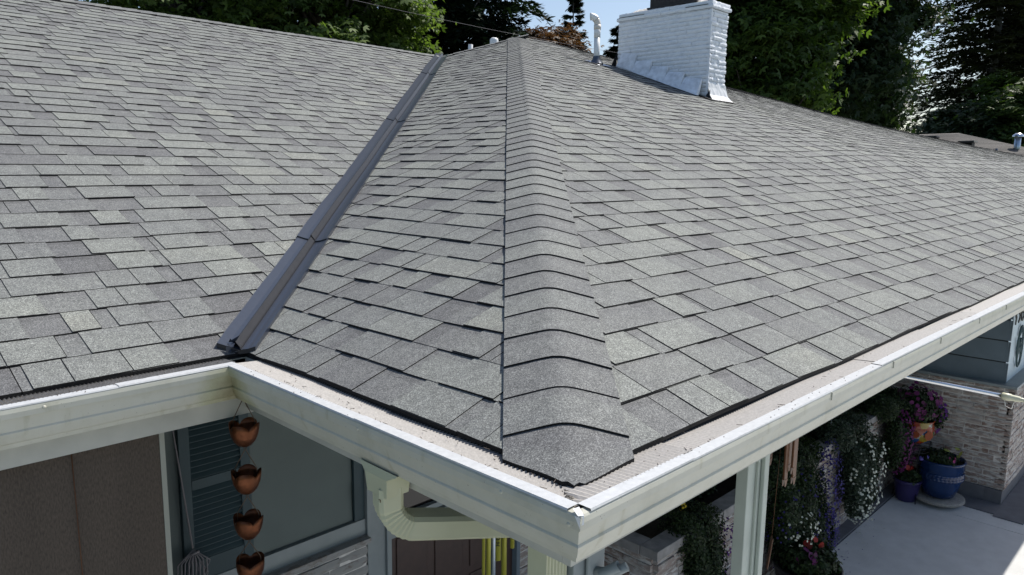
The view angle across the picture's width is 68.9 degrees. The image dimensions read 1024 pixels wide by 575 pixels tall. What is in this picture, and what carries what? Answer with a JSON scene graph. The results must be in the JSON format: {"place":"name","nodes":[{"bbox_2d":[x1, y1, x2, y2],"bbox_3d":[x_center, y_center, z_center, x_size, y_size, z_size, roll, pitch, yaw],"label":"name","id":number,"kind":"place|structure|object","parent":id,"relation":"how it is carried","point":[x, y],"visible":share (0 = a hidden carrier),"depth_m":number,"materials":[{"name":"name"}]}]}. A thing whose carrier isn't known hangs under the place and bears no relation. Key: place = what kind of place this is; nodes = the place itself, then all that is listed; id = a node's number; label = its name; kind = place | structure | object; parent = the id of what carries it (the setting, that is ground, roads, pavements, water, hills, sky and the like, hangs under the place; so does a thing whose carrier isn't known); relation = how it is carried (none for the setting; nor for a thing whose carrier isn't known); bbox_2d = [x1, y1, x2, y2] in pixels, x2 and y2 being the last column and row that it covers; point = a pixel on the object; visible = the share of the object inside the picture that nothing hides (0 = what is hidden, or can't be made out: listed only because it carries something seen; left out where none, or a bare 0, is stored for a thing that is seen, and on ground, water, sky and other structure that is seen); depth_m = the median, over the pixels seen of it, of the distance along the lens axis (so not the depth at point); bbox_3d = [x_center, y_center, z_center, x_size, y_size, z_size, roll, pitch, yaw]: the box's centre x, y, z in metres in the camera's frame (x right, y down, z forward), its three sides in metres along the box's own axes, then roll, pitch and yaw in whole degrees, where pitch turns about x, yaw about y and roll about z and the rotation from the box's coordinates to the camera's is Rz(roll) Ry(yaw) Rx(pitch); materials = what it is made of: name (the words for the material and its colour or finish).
{"place":"outdoors","nodes":[
{"label":"outdoors","id":0,"kind":"place"},
{"bbox_2d":[355,0,616,52],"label":"overhead cable","id":1,"kind":"object","parent":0,"point":[476,26],"visible":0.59,"depth_m":14.85,"materials":[{"name":"grey plastic"}]},
{"bbox_2d":[79,0,992,131],"label":"sky","id":2,"kind":"structure","parent":0,"point":[608,11],"materials":[{"name":"white"}]},
{"bbox_2d":[830,476,1023,550],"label":"border strip","id":3,"kind":"object","parent":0,"point":[1010,508],"visible":0.36,"depth_m":7.41,"materials":[{"name":"concrete"}]},
{"bbox_2d":[832,495,1023,574],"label":"patio","id":4,"kind":"structure","parent":0,"point":[919,537],"depth_m":6.68,"materials":[{"name":"concrete"}]},
{"bbox_2d":[0,0,1023,574],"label":"house","id":5,"kind":"structure","parent":4,"relation":"on","point":[550,308],"depth_m":3.42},
{"bbox_2d":[0,433,172,574],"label":"sun screen","id":6,"kind":"object","parent":5,"relation":"hanging from","point":[104,510],"visible":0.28,"depth_m":2.43,"materials":[{"name":"fabric"}]},
{"bbox_2d":[172,430,210,574],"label":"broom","id":7,"kind":"object","parent":5,"relation":"hanging from","point":[192,554],"visible":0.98,"depth_m":3.15,"materials":[{"name":"grey plastic"}]},
{"bbox_2d":[229,401,264,574],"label":"rain chain","id":8,"kind":"object","parent":5,"relation":"hanging from","point":[246,478],"visible":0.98,"depth_m":2.66,"materials":[{"name":"orange metal"}]},
{"bbox_2d":[392,488,511,574],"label":"door","id":9,"kind":"structure","parent":5,"relation":"in","point":[457,556],"depth_m":4.28,"materials":[{"name":"wood"}]},
{"bbox_2d":[490,37,497,43],"bbox_3d":[-0.267,-3.598,11.125,0.128,0.245,0.130,9,13,44],"label":"roof vent","id":10,"kind":"object","parent":5,"relation":"on","point":[493,39],"visible":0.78,"depth_m":11.06,"materials":[{"name":"white plastic"}]},
{"bbox_2d":[482,538,514,574],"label":"garden hose","id":11,"kind":"object","parent":5,"relation":"hanging from","point":[496,549],"visible":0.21,"depth_m":2.81,"materials":[{"name":"yellow"}]},
{"bbox_2d":[586,13,610,66],"bbox_3d":[1.144,-3.277,9.883,0.254,0.690,0.280,9,13,44],"label":"vent pipe","id":12,"kind":"object","parent":5,"relation":"on","point":[595,19],"visible":0.96,"depth_m":9.87,"materials":[{"name":"white plastic"}]},
{"bbox_2d":[585,548,629,574],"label":"flag bracket","id":13,"kind":"object","parent":5,"relation":"attached to","point":[595,564],"visible":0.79,"depth_m":1.85,"materials":[{"name":"grey metal"}]},
{"bbox_2d":[766,438,798,568],"bbox_3d":[1.488,0.889,4.106,0.260,1.340,0.260,9,13,44],"label":"bamboo chime","id":14,"kind":"object","parent":5,"relation":"hanging from","point":[790,450],"visible":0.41,"depth_m":4.06},
{"bbox_2d":[905,375,1023,408],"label":"flag pole","id":15,"kind":"object","parent":5,"relation":"attached to","point":[1006,396],"visible":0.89,"depth_m":3.98,"materials":[{"name":"silver metal"}]},
{"bbox_2d":[1015,325,1023,366],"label":"wall plaque","id":16,"kind":"object","parent":5,"relation":"attached to","point":[1019,346],"depth_m":7.62,"materials":[{"name":"teal"}]},
{"bbox_2d":[1015,311,1023,324],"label":"house number","id":17,"kind":"object","parent":5,"relation":"attached to","point":[1021,316],"visible":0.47,"depth_m":7.52,"materials":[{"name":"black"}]},
{"bbox_2d":[604,403,893,574],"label":"brick planter","id":18,"kind":"object","parent":4,"relation":"on","point":[648,549],"visible":0.17,"depth_m":5.19,"materials":[{"name":"brick"}]},
{"bbox_2d":[657,500,732,574],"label":"trailing plant","id":19,"kind":"object","parent":18,"relation":"in","point":[704,554],"visible":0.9,"depth_m":4.88,"materials":[{"name":"green plant"}]},
{"bbox_2d":[677,485,716,507],"bbox_3d":[2.169,1.188,6.408,0.637,0.593,3.107,9,13,44],"label":"leafy shrub","id":20,"kind":"object","parent":18,"relation":"on","point":[709,490],"depth_m":5.49,"materials":[{"name":"green plant"}]},
{"bbox_2d":[764,436,844,568],"bbox_3d":[2.235,1.764,5.985,0.548,1.152,1.163,9,13,44],"label":"trailing lobelia","id":21,"kind":"object","parent":18,"relation":"in","point":[797,500],"visible":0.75,"depth_m":5.73,"materials":[{"name":"green plant"}]},
{"bbox_2d":[806,409,886,524],"bbox_3d":[3.045,1.601,6.802,0.577,1.025,0.953,9,13,44],"label":"trailing bacopa","id":22,"kind":"object","parent":18,"relation":"in","point":[861,460],"visible":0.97,"depth_m":6.62,"materials":[{"name":"green plant"}]},
{"bbox_2d":[854,386,919,474],"bbox_3d":[3.762,1.437,7.497,0.541,0.892,0.816,9,13,44],"label":"trailing verbena","id":23,"kind":"object","parent":18,"relation":"in","point":[882,405],"visible":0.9,"depth_m":7.32,"materials":[{"name":"green plant"}]},
{"bbox_2d":[773,554,843,574],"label":"patio pot","id":24,"kind":"object","parent":4,"relation":"on","point":[779,570],"visible":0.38,"depth_m":5.52,"materials":[{"name":"black"}]},
{"bbox_2d":[775,512,842,574],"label":"potted petunia","id":25,"kind":"object","parent":24,"relation":"in","point":[812,556],"visible":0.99,"depth_m":5.45,"materials":[{"name":"green plant"}]},
{"bbox_2d":[893,475,921,502],"bbox_3d":[4.003,2.038,7.572,0.260,0.229,0.260,9,13,44],"label":"purple pot","id":26,"kind":"object","parent":4,"relation":"on","point":[906,491],"visible":0.68,"depth_m":7.49,"materials":[{"name":"blue ceramic"}]},
{"bbox_2d":[891,463,922,485],"bbox_3d":[4.018,1.865,7.552,0.309,0.247,0.281,9,13,44],"label":"potted geranium","id":27,"kind":"object","parent":26,"relation":"in","point":[909,473],"visible":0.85,"depth_m":7.47,"materials":[{"name":"green plant"}]},
{"bbox_2d":[891,441,931,503],"bbox_3d":[4.068,1.846,7.593,0.310,0.605,0.310,9,13,44],"label":"plant stand","id":28,"kind":"object","parent":4,"relation":"on","point":[918,453],"visible":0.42,"depth_m":7.47,"materials":[{"name":"black metal"}]},
{"bbox_2d":[903,417,935,443],"bbox_3d":[4.072,1.431,7.520,0.337,0.245,0.341,9,13,44],"label":"painted pot","id":29,"kind":"object","parent":28,"relation":"on","point":[924,433],"visible":0.55,"depth_m":7.38,"materials":[{"name":"ceramic"}]},
{"bbox_2d":[891,381,948,432],"bbox_3d":[4.074,1.210,7.531,0.528,0.524,0.511,9,13,44],"label":"petunia bush","id":30,"kind":"object","parent":29,"relation":"in","point":[925,407],"visible":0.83,"depth_m":7.39,"materials":[{"name":"purple plant"}]},
{"bbox_2d":[916,486,964,507],"bbox_3d":[4.299,2.123,7.545,0.480,0.072,0.480,9,13,44],"label":"pot saucer","id":31,"kind":"object","parent":4,"relation":"on","point":[957,500],"visible":0.58,"depth_m":7.40,"materials":[{"name":"grey metal"}]},
{"bbox_2d":[917,450,966,498],"bbox_3d":[4.302,1.894,7.509,0.436,0.390,0.436,9,13,44],"label":"glazed pot","id":32,"kind":"object","parent":31,"relation":"on","point":[940,481],"visible":0.83,"depth_m":7.36,"materials":[{"name":"blue ceramic"}]},
{"bbox_2d":[915,447,961,466],"bbox_3d":[4.276,1.689,7.489,0.397,0.162,0.380,7,11,33],"label":"potted calibrachoa","id":33,"kind":"object","parent":32,"relation":"in","point":[942,456],"visible":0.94,"depth_m":7.40,"materials":[{"name":"green plant"}]},
{"label":"ground","id":34,"kind":"structure","parent":0,"visible":0},
{"bbox_2d":[76,0,359,31],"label":"maple tree","id":35,"kind":"object","parent":34,"relation":"on","point":[175,7],"visible":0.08,"depth_m":19.46,"materials":[{"name":"green plant"}]},
{"bbox_2d":[147,0,371,39],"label":"maple tree","id":36,"kind":"object","parent":34,"relation":"on","point":[194,7],"visible":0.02,"depth_m":22.79,"materials":[{"name":"green plant"}]},
{"bbox_2d":[183,0,456,54],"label":"maple tree","id":37,"kind":"object","parent":34,"relation":"on","point":[396,29],"visible":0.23,"depth_m":21.09,"materials":[{"name":"green plant"}]},
{"bbox_2d":[358,0,489,54],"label":"fir tree","id":38,"kind":"object","parent":34,"relation":"on","point":[456,46],"visible":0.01,"depth_m":27.80,"materials":[{"name":"green plant"}]},
{"bbox_2d":[414,0,555,54],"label":"fir tree","id":39,"kind":"object","parent":34,"relation":"on","point":[493,21],"visible":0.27,"depth_m":27.24,"materials":[{"name":"green plant"}]},
{"bbox_2d":[525,19,604,52],"bbox_3d":[1.856,-7.403,35.388,6.406,10.247,6.168,9,13,44],"label":"plum tree","id":40,"kind":"object","parent":34,"relation":"on","point":[559,35],"visible":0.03,"depth_m":34.02,"materials":[{"name":"red plant"}]},
{"bbox_2d":[562,0,588,51],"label":"fir tree","id":41,"kind":"object","parent":34,"relation":"on","point":[575,6],"visible":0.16,"depth_m":52.44,"materials":[{"name":"green plant"}]},
{"bbox_2d":[602,25,619,58],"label":"fir tree","id":42,"kind":"object","parent":34,"relation":"on","point":[613,49],"visible":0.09,"depth_m":47.55,"materials":[{"name":"green plant"}]},
{"bbox_2d":[683,0,891,114],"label":"maple tree","id":43,"kind":"object","parent":34,"relation":"on","point":[778,50],"visible":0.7,"depth_m":32.13,"materials":[{"name":"green plant"}]},
{"bbox_2d":[796,0,974,129],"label":"maple tree","id":44,"kind":"object","parent":34,"relation":"on","point":[867,78],"visible":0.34,"depth_m":40.76,"materials":[{"name":"green plant"}]},
{"bbox_2d":[859,37,929,133],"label":"maple tree","id":45,"kind":"object","parent":34,"relation":"on","point":[894,124],"visible":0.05,"depth_m":47.07,"materials":[{"name":"green plant"}]},
{"bbox_2d":[899,0,1023,133],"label":"fir tree","id":46,"kind":"object","parent":34,"relation":"on","point":[1007,52],"visible":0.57,"depth_m":90.55,"materials":[{"name":"green plant"}]},
{"bbox_2d":[901,96,1021,143],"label":"bush","id":47,"kind":"object","parent":34,"relation":"on","point":[938,124],"visible":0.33,"depth_m":79.79,"materials":[{"name":"green plant"}]},
{"bbox_2d":[919,133,1023,154],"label":"neighbouring house","id":48,"kind":"structure","parent":34,"relation":"on","point":[988,144],"depth_m":58.80,"materials":[{"name":"grey"}]},
{"bbox_2d":[958,141,977,145],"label":"roof vent","id":49,"kind":"object","parent":48,"relation":"on","point":[972,143],"visible":0.74,"depth_m":57.22,"materials":[{"name":"black metal"}]},
{"bbox_2d":[1012,133,1023,148],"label":"flue pipe","id":50,"kind":"object","parent":48,"relation":"on","point":[1017,140],"visible":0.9,"depth_m":57.09,"materials":[{"name":"silver metal"}]},
{"bbox_2d":[941,69,1023,146],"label":"tree","id":51,"kind":"object","parent":34,"relation":"on","point":[1005,97],"visible":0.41,"depth_m":78.72,"materials":[{"name":"green plant"}]},
{"bbox_2d":[960,5,1023,94],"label":"fir tree","id":52,"kind":"object","parent":34,"relation":"on","point":[991,49],"depth_m":101.03,"materials":[{"name":"green plant"}]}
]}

